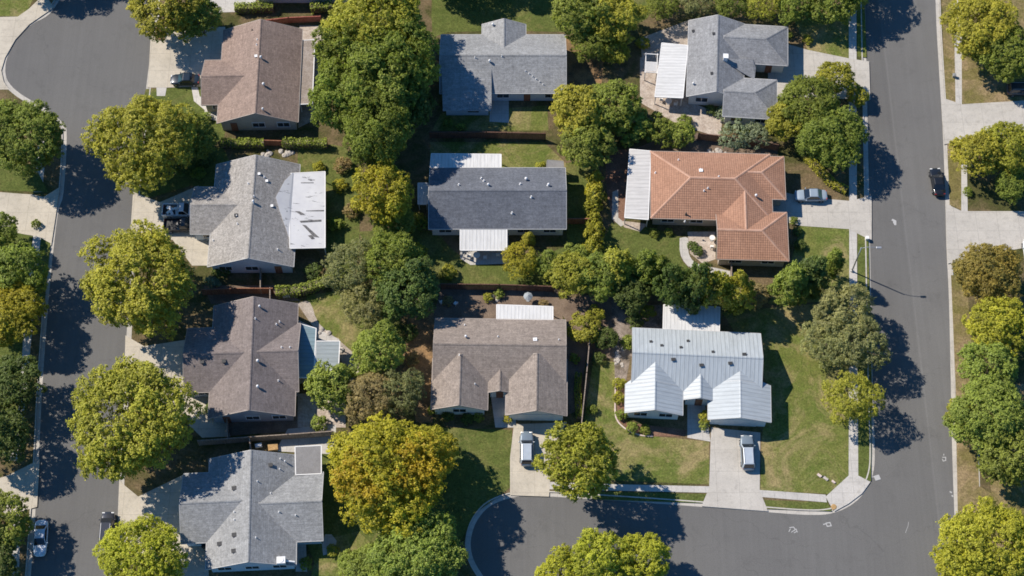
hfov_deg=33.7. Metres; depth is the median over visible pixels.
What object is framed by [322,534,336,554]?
garden path
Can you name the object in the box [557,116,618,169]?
broadleaf tree
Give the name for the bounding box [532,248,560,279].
tree
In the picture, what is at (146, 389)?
broadleaf tree
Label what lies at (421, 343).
leaf litter
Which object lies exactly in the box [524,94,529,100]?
front door
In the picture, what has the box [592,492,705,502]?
lawn
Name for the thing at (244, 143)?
hedge
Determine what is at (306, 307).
gravel bed
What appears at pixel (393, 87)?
broadleaf tree
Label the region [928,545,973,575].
broadleaf tree
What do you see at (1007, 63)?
broadleaf tree
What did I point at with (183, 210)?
pickup truck
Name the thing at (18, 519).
broadleaf tree
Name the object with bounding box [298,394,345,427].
patio
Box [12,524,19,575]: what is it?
pavement
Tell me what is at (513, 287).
wooden fence
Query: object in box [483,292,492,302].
shrub
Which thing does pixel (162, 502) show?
driveway
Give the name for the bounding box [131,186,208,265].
driveway
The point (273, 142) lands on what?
garden gate
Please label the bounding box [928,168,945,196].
parked car
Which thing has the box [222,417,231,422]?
front door
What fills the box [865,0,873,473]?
street shoulder
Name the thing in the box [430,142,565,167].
lawn
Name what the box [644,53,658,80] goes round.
pergola
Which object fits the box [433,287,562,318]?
bare soil
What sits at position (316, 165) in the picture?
shrub
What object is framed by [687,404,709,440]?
garden path
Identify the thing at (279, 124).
window
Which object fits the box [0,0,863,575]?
yards ground
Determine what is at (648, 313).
shrub
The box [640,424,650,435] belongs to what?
shrub
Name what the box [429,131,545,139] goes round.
wooden fence
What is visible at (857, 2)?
broadleaf tree
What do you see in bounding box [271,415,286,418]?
window
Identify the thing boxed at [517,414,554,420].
garage door
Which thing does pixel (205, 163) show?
shrub
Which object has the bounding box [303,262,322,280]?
shrub
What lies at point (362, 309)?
broadleaf tree
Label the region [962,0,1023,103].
lawn
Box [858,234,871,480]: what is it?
lawn
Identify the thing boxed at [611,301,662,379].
gravel bed
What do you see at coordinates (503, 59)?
bungalow
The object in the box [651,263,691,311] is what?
tree
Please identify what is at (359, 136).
broadleaf tree
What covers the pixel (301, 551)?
garden path
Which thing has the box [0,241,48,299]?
broadleaf tree
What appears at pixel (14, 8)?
lawn
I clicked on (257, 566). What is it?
window
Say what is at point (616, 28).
broadleaf tree
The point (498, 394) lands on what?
front door
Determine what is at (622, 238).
lawn
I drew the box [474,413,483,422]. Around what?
shrub
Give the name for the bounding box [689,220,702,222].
window
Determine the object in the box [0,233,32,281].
lawn
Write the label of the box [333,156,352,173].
shrub
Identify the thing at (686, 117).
shrub
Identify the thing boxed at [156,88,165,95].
garden path
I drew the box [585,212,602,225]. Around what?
shrub
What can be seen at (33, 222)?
shrub
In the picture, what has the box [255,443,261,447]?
crate
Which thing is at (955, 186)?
lawn
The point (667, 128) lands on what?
tree
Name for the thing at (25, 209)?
driveway
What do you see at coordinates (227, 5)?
patio
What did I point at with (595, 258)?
broadleaf tree
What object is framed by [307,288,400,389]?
lawn
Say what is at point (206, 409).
shrub
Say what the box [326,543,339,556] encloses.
shrub
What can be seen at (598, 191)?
shrub
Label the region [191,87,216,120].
garden path
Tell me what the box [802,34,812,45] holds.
shrub
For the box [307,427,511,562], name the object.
lawn
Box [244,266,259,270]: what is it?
window
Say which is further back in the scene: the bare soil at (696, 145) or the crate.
the bare soil at (696, 145)
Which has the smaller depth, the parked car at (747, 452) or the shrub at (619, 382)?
the parked car at (747, 452)
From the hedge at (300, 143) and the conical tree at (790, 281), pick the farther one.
the hedge at (300, 143)
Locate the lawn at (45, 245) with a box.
[37,238,49,300]
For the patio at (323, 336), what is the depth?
232.59 m
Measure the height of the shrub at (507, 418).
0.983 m
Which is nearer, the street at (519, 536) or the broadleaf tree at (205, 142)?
the street at (519, 536)
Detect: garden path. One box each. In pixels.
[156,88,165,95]
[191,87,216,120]
[296,544,306,571]
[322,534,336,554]
[491,397,515,427]
[612,190,622,225]
[680,237,733,275]
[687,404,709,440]
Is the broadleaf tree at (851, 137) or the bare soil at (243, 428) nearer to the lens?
the bare soil at (243, 428)
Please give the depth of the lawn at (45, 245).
238.13 m
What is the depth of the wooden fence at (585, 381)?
227.86 m
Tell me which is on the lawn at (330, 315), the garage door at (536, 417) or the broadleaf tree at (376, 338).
the broadleaf tree at (376, 338)
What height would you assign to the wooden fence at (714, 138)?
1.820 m
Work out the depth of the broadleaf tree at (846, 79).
246.18 m
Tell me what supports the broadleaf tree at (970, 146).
on the yards ground at (985, 196)
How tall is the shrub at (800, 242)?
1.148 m
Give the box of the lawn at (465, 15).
[432,0,655,39]
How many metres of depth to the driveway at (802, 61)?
251.98 m
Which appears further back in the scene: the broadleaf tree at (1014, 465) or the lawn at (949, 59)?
the lawn at (949, 59)
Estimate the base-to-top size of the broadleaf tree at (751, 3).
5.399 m
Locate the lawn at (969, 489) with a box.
[951,275,1022,575]
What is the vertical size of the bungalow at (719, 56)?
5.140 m
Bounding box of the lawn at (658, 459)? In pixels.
[581,360,708,483]
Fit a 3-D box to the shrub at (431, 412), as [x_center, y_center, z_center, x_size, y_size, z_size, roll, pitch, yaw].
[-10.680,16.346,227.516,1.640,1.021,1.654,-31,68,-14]
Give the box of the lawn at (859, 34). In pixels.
[857,0,866,57]
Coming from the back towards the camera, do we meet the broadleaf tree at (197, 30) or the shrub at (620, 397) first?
the broadleaf tree at (197, 30)
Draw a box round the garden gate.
[263,140,281,145]
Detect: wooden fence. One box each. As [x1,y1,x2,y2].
[197,431,334,445]
[201,288,273,294]
[226,418,228,437]
[260,267,261,293]
[267,16,321,23]
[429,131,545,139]
[441,283,553,291]
[567,218,590,223]
[581,327,590,423]
[697,133,779,150]
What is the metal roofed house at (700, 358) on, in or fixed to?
on the yards ground at (194, 456)
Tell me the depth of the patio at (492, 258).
238.00 m
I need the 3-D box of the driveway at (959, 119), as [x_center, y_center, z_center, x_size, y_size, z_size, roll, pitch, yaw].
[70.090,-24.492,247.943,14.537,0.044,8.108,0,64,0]
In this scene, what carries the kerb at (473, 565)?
on the yards ground at (194, 456)
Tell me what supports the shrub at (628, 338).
on the gravel bed at (620, 325)
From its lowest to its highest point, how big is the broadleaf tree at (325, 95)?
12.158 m
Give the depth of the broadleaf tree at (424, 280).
227.96 m
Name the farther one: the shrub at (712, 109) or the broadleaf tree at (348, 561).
the shrub at (712, 109)
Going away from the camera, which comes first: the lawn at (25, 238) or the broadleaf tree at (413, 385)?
the broadleaf tree at (413, 385)
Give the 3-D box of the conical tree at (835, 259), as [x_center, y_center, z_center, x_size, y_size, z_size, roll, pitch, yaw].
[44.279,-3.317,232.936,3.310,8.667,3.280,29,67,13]
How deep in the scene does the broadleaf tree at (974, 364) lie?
224.54 m
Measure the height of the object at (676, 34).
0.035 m
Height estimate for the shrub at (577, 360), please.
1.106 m
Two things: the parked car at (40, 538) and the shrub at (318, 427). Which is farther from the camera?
the shrub at (318, 427)
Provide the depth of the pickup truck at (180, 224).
239.22 m
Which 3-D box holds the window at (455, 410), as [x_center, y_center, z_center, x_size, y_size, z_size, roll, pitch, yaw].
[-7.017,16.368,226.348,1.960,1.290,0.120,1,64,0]
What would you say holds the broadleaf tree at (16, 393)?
on the lawn at (15, 349)
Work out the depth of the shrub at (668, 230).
239.19 m
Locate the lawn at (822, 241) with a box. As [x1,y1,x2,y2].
[768,226,848,303]
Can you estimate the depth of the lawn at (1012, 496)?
222.84 m
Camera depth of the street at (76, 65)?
240.39 m
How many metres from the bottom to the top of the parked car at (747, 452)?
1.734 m
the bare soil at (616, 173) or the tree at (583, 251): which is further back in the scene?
the bare soil at (616, 173)
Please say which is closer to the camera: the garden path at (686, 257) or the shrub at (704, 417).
the shrub at (704, 417)
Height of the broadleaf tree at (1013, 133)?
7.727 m
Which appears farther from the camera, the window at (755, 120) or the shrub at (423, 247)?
the window at (755, 120)
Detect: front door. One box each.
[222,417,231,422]
[230,123,238,130]
[274,266,282,272]
[496,391,502,397]
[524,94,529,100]
[694,399,702,405]
[764,66,771,72]
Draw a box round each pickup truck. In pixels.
[162,202,189,217]
[163,217,189,233]
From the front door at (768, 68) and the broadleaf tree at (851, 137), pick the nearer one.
the broadleaf tree at (851, 137)
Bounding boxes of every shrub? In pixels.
[31,219,41,227]
[172,161,195,176]
[194,150,215,167]
[200,112,211,120]
[203,274,221,288]
[203,404,207,415]
[210,268,230,280]
[299,556,312,571]
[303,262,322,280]
[310,415,327,431]
[312,161,325,171]
[326,216,345,230]
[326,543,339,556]
[332,178,347,193]
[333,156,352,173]
[338,548,354,560]
[342,203,358,219]
[400,323,418,341]
[401,211,423,229]
[405,349,418,366]
[414,242,428,257]
[415,216,427,231]
[427,404,436,414]
[439,263,457,280]
[442,296,453,307]
[442,412,454,421]
[455,123,465,130]
[460,413,473,425]
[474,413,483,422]
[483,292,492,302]
[493,288,504,299]
[502,415,511,423]
[535,161,545,166]
[538,299,548,305]
[570,353,580,364]
[581,235,603,254]
[582,199,602,216]
[583,220,606,244]
[584,181,606,204]
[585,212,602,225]
[586,169,604,189]
[586,404,597,414]
[592,351,607,364]
[612,378,626,390]
[612,391,624,403]
[615,409,628,420]
[619,334,631,350]
[625,310,643,328]
[626,422,638,435]
[635,36,649,49]
[640,305,656,321]
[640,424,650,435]
[649,228,659,238]
[664,228,672,235]
[677,114,692,126]
[687,241,697,250]
[691,246,702,255]
[698,410,709,422]
[698,420,709,429]
[706,104,717,115]
[715,106,724,121]
[728,299,744,314]
[789,216,797,224]
[793,227,802,236]
[793,239,805,249]
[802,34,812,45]
[963,186,972,196]
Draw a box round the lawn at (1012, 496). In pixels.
[989,384,1023,519]
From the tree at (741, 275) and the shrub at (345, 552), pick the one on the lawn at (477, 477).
the shrub at (345, 552)
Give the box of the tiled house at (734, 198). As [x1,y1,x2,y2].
[624,149,789,266]
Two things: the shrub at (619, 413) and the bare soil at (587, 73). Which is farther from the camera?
the bare soil at (587, 73)
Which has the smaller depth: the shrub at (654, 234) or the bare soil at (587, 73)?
the shrub at (654, 234)
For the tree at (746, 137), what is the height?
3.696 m
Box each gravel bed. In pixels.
[298,301,358,380]
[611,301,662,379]
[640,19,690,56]
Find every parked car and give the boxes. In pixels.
[31,520,49,556]
[170,72,199,86]
[518,431,534,466]
[739,435,755,470]
[794,188,827,202]
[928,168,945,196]
[1006,82,1023,97]
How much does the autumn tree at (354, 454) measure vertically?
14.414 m
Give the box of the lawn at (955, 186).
[947,143,960,209]
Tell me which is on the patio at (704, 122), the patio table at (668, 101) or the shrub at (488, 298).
the patio table at (668, 101)
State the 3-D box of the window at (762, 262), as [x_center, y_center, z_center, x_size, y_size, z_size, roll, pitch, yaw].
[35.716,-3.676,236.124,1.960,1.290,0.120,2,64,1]
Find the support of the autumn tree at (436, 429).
on the lawn at (477, 477)
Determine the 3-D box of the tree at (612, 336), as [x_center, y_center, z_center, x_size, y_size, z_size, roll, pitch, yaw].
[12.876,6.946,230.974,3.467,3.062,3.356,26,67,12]
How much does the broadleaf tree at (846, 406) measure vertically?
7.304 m
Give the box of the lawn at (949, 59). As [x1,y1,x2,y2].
[942,0,955,101]
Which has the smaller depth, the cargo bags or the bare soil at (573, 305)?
the bare soil at (573, 305)
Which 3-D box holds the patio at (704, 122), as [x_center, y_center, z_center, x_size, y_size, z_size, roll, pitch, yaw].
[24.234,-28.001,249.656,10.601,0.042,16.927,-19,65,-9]
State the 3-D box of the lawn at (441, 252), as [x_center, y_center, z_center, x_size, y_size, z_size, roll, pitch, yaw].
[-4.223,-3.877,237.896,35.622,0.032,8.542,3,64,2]
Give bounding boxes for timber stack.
[268,443,277,450]
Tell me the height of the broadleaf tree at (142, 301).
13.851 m
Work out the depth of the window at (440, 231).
238.61 m
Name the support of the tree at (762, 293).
on the yards ground at (194, 456)
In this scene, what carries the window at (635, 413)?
in the metal roofed house at (700, 358)
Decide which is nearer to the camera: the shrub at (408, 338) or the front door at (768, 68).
the shrub at (408, 338)
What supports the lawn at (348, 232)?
on the yards ground at (194, 456)
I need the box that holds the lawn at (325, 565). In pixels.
[311,531,396,575]
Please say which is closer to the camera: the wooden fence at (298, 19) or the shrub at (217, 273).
the shrub at (217, 273)
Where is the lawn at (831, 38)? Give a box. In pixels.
[795,14,848,57]
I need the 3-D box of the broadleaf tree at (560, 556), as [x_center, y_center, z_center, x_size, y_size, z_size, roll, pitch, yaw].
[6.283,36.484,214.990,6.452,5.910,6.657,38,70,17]
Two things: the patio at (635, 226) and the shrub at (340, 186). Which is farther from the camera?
the shrub at (340, 186)
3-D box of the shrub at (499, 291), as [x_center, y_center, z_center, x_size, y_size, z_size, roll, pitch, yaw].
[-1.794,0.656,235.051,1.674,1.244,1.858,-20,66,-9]
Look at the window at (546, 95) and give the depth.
248.11 m
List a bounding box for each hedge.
[220,137,264,148]
[234,0,273,13]
[274,273,345,298]
[281,136,327,149]
[309,0,332,13]
[574,372,582,418]
[794,145,848,193]
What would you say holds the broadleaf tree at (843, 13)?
on the lawn at (831, 38)
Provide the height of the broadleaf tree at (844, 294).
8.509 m
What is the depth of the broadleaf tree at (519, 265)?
233.94 m
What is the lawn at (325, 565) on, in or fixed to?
on the yards ground at (194, 456)
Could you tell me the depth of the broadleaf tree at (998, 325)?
226.28 m
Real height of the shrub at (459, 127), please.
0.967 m
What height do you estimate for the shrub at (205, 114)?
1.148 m
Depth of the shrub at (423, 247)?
237.40 m
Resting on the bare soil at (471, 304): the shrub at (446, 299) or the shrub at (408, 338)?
the shrub at (446, 299)
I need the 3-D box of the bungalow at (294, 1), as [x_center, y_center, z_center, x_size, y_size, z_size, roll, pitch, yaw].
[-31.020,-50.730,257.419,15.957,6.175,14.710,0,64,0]
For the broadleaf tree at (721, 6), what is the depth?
252.01 m
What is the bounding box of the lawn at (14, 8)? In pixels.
[0,0,32,16]
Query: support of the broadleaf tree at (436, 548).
on the yards ground at (194, 456)
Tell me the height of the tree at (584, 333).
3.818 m
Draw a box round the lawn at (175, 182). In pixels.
[132,144,228,196]
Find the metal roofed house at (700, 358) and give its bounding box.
[624,304,771,426]
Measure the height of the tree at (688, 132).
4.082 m
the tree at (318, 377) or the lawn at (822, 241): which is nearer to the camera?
the tree at (318, 377)
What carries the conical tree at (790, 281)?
on the lawn at (822, 241)
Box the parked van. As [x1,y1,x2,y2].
[98,512,116,545]
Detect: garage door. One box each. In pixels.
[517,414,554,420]
[718,419,757,426]
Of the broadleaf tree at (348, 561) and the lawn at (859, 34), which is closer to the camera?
the broadleaf tree at (348, 561)
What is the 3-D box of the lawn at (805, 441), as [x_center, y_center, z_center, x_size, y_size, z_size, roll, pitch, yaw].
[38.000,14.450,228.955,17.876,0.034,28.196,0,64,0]
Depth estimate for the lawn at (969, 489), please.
225.42 m
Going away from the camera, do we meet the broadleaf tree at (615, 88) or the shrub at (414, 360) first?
the shrub at (414, 360)
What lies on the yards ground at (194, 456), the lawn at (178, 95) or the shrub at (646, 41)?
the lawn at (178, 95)
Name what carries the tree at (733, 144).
on the bare soil at (696, 145)
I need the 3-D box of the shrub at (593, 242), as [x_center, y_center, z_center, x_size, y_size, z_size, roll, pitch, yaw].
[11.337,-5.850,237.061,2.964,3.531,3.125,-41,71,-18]
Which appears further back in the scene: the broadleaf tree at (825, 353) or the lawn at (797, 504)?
the broadleaf tree at (825, 353)
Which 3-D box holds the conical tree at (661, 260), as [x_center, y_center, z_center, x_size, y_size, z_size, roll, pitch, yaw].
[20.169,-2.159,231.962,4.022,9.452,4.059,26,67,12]
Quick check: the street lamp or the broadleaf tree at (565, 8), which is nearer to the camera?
the street lamp
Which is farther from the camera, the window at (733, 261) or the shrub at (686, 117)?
the shrub at (686, 117)
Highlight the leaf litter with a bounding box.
[404,302,434,421]
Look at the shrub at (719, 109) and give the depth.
247.14 m
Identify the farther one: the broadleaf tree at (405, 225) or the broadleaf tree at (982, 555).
the broadleaf tree at (405, 225)
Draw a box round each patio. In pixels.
[210,0,255,11]
[278,425,335,453]
[298,26,323,127]
[298,320,339,383]
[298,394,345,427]
[460,235,508,264]
[490,101,508,122]
[622,221,645,230]
[640,55,721,134]
[687,232,715,262]
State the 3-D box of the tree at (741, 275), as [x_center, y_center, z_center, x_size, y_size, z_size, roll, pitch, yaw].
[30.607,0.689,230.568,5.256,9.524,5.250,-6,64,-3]
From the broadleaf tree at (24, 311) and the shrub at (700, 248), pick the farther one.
the shrub at (700, 248)
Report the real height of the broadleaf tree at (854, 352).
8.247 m
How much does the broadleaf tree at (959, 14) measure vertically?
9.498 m
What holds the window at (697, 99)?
in the bungalow at (719, 56)
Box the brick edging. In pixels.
[614,377,652,436]
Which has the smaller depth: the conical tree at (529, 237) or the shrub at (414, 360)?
the shrub at (414, 360)
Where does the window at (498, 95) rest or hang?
in the bungalow at (503, 59)
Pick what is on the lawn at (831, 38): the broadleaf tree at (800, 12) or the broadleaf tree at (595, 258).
the broadleaf tree at (800, 12)
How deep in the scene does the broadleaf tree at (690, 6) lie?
252.52 m
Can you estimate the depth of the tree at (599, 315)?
232.44 m
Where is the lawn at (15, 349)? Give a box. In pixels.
[0,302,22,451]
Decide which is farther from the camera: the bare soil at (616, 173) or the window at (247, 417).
the bare soil at (616, 173)
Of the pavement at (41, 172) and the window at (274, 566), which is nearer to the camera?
the window at (274, 566)
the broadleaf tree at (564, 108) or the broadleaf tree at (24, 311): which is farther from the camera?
the broadleaf tree at (564, 108)
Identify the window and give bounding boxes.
[217,567,232,570]
[218,266,232,270]
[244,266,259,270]
[244,565,260,569]
[245,416,260,419]
[251,122,265,127]
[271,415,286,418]
[271,565,287,567]
[276,122,290,126]
[438,230,451,232]
[452,408,466,412]
[496,94,509,97]
[517,230,529,232]
[543,230,556,232]
[544,94,557,97]
[633,412,647,415]
[658,413,672,417]
[660,219,673,222]
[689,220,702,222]
[695,97,708,102]
[728,260,741,262]
[730,118,742,121]
[754,119,766,123]
[760,261,774,263]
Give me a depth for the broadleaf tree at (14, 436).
220.02 m
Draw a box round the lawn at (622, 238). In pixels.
[597,223,756,295]
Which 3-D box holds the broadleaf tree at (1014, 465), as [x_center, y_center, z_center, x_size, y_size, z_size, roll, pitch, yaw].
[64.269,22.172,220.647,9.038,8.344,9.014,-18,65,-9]
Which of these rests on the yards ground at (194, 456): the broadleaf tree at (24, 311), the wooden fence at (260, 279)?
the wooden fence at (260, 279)
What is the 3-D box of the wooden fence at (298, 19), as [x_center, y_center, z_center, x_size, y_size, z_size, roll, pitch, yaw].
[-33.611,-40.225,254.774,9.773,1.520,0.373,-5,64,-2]
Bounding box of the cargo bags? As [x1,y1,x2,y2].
[166,206,177,214]
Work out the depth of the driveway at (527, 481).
224.25 m
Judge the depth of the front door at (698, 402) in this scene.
227.29 m
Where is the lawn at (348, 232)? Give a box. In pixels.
[298,144,359,278]
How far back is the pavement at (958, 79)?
251.37 m
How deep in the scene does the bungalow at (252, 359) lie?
226.32 m
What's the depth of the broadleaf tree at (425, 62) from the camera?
239.79 m
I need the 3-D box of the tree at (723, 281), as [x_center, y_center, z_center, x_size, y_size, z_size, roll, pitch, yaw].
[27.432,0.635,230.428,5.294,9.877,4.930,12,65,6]
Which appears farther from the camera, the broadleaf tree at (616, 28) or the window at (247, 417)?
the broadleaf tree at (616, 28)
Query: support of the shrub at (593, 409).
on the yards ground at (194, 456)
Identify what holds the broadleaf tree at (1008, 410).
on the yards ground at (985, 196)
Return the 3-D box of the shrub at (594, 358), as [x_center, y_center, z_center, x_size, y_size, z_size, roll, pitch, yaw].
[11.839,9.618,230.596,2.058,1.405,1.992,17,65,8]
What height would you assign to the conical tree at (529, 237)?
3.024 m
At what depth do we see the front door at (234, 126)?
246.24 m
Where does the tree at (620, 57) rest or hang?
on the yards ground at (194, 456)
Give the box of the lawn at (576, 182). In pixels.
[566,163,594,242]
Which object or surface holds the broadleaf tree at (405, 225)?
on the lawn at (441, 252)
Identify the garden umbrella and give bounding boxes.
[523,292,532,301]
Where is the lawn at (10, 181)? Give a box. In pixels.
[0,165,47,191]
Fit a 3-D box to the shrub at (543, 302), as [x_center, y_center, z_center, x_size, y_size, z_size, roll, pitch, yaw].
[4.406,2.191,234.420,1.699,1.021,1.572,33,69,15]
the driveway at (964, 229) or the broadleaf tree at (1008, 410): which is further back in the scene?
the driveway at (964, 229)
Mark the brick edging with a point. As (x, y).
(622, 425)
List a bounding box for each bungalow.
[179,445,323,571]
[182,296,339,422]
[190,155,325,272]
[201,19,314,130]
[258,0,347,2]
[417,153,566,256]
[430,304,566,420]
[439,18,566,114]
[654,15,787,125]
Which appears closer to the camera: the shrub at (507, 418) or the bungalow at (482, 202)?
the shrub at (507, 418)
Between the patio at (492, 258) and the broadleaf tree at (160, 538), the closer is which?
the broadleaf tree at (160, 538)
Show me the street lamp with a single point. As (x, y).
(852, 270)
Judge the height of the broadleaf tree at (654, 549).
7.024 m
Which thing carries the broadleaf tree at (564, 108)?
on the yards ground at (194, 456)
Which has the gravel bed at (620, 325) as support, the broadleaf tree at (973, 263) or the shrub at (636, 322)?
the shrub at (636, 322)
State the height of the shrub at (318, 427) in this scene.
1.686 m
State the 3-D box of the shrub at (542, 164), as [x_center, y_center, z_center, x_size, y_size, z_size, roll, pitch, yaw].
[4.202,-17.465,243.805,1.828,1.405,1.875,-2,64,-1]
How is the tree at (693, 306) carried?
on the yards ground at (194, 456)
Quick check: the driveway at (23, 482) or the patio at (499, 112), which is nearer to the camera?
the driveway at (23, 482)
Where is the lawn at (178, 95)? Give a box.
[138,87,225,141]
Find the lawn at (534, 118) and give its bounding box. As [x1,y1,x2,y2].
[432,106,547,130]
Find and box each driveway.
[0,0,53,89]
[0,187,59,244]
[0,460,39,513]
[118,475,208,575]
[124,335,229,437]
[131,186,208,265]
[148,27,224,87]
[510,422,566,496]
[702,428,767,510]
[768,44,869,99]
[773,193,871,240]
[941,97,1023,144]
[945,204,1023,263]
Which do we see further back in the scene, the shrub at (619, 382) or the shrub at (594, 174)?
the shrub at (594, 174)
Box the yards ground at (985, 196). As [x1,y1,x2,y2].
[939,0,1023,492]
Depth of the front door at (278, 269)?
235.94 m
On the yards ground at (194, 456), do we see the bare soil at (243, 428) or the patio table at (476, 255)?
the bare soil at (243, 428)
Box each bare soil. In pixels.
[204,285,299,303]
[207,410,338,437]
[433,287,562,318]
[559,294,614,414]
[566,39,603,90]
[605,149,628,220]
[635,131,777,155]
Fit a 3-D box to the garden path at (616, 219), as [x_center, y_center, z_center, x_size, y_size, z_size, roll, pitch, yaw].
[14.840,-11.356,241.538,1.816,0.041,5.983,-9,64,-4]
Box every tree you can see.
[0,98,65,177]
[0,211,18,249]
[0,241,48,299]
[0,281,49,347]
[0,354,47,415]
[0,404,29,464]
[0,488,34,550]
[0,537,20,575]
[65,353,203,483]
[75,217,196,340]
[79,94,198,194]
[92,513,188,575]
[126,0,204,42]
[172,113,218,159]
[176,0,224,42]
[303,359,356,416]
[307,68,359,134]
[310,21,367,80]
[319,0,426,65]
[320,32,421,124]
[320,237,379,297]
[326,410,457,541]
[337,277,387,331]
[337,541,398,575]
[341,92,414,176]
[344,371,399,424]
[348,318,408,377]
[350,158,414,225]
[361,229,423,287]
[361,510,468,575]
[366,19,440,95]
[368,199,416,237]
[371,255,439,320]
[381,367,426,416]
[397,82,436,128]
[400,424,460,483]
[501,240,536,280]
[521,232,535,246]
[531,420,620,503]
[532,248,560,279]
[534,543,582,575]
[544,250,595,298]
[548,82,608,142]
[550,0,609,39]
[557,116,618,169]
[564,242,589,264]
[566,311,601,343]
[569,28,613,62]
[569,527,635,575]
[575,251,625,302]
[583,78,643,131]
[584,304,604,322]
[586,0,648,44]
[595,326,618,349]
[598,245,637,286]
[599,37,630,64]
[607,104,649,147]
[610,273,652,315]
[613,532,671,575]
[631,248,661,286]
[643,0,679,20]
[643,109,674,147]
[646,254,672,290]
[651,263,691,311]
[666,120,695,148]
[672,0,714,17]
[674,261,716,315]
[697,267,732,309]
[712,0,747,17]
[718,118,748,150]
[719,269,756,315]
[740,122,771,149]
[740,281,769,308]
[742,0,785,20]
[765,101,808,141]
[766,259,810,308]
[777,0,817,25]
[777,74,841,133]
[794,105,869,171]
[799,255,831,299]
[799,316,855,369]
[806,0,856,24]
[810,281,875,342]
[815,61,856,94]
[820,369,886,428]
[825,246,846,279]
[826,311,892,370]
[844,0,868,11]
[846,84,869,107]
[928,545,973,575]
[935,495,1023,575]
[938,0,1019,60]
[941,377,1023,454]
[944,398,978,428]
[949,129,1006,177]
[951,242,1023,304]
[956,335,1018,394]
[961,295,1023,357]
[971,24,1023,82]
[976,426,1023,487]
[978,121,1023,177]
[995,170,1023,205]
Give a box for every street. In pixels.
[5,0,154,575]
[471,474,873,575]
[874,0,954,575]
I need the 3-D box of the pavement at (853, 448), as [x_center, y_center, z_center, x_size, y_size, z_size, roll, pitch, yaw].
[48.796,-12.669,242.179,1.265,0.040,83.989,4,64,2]
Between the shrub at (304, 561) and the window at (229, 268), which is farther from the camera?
the window at (229, 268)
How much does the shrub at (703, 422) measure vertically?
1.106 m
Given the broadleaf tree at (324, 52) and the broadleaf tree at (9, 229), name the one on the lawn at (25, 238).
the broadleaf tree at (9, 229)
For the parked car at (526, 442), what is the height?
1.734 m
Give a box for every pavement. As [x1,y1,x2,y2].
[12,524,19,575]
[13,236,40,460]
[36,141,44,180]
[550,482,826,501]
[826,475,869,510]
[849,10,857,474]
[954,0,961,103]
[961,165,967,210]
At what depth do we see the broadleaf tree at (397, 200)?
233.28 m
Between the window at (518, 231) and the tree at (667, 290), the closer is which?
the tree at (667, 290)
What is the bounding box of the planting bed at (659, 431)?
[616,382,686,435]
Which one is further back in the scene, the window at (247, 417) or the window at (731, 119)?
the window at (731, 119)
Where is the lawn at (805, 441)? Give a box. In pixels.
[722,301,848,493]
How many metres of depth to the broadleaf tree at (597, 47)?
248.86 m
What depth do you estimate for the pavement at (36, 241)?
232.46 m
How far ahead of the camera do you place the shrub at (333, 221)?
239.29 m
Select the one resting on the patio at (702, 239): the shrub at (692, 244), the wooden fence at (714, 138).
the shrub at (692, 244)
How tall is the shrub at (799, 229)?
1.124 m
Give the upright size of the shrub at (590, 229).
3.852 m
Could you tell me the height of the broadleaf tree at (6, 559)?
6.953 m
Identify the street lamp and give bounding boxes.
[850,247,881,272]
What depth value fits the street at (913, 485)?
235.62 m
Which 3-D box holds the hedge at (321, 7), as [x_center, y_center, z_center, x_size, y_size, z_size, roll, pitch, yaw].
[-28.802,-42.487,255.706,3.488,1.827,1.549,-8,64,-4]
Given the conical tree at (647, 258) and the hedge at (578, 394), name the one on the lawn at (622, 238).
the conical tree at (647, 258)
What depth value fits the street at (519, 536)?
220.42 m
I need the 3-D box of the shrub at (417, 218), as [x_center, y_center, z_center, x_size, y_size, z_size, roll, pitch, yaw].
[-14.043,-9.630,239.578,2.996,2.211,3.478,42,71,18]
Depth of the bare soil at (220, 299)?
235.44 m
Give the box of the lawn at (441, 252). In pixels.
[359,230,596,287]
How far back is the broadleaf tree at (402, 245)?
229.63 m
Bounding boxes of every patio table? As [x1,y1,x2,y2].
[473,252,479,258]
[665,98,671,104]
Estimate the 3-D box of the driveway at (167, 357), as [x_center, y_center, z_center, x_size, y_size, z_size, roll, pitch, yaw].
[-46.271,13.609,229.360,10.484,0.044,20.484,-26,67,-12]
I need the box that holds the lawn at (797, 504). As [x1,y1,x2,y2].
[764,500,831,510]
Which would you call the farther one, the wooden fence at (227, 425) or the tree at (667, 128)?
the tree at (667, 128)
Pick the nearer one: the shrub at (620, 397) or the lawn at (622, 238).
the shrub at (620, 397)
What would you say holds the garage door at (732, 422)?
in the metal roofed house at (700, 358)
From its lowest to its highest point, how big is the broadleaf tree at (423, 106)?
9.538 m
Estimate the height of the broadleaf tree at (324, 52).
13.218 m
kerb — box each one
[2,0,159,575]
[465,2,874,575]
[936,0,957,514]
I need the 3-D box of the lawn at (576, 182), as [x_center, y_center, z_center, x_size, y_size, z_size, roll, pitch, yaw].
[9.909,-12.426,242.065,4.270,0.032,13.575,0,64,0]

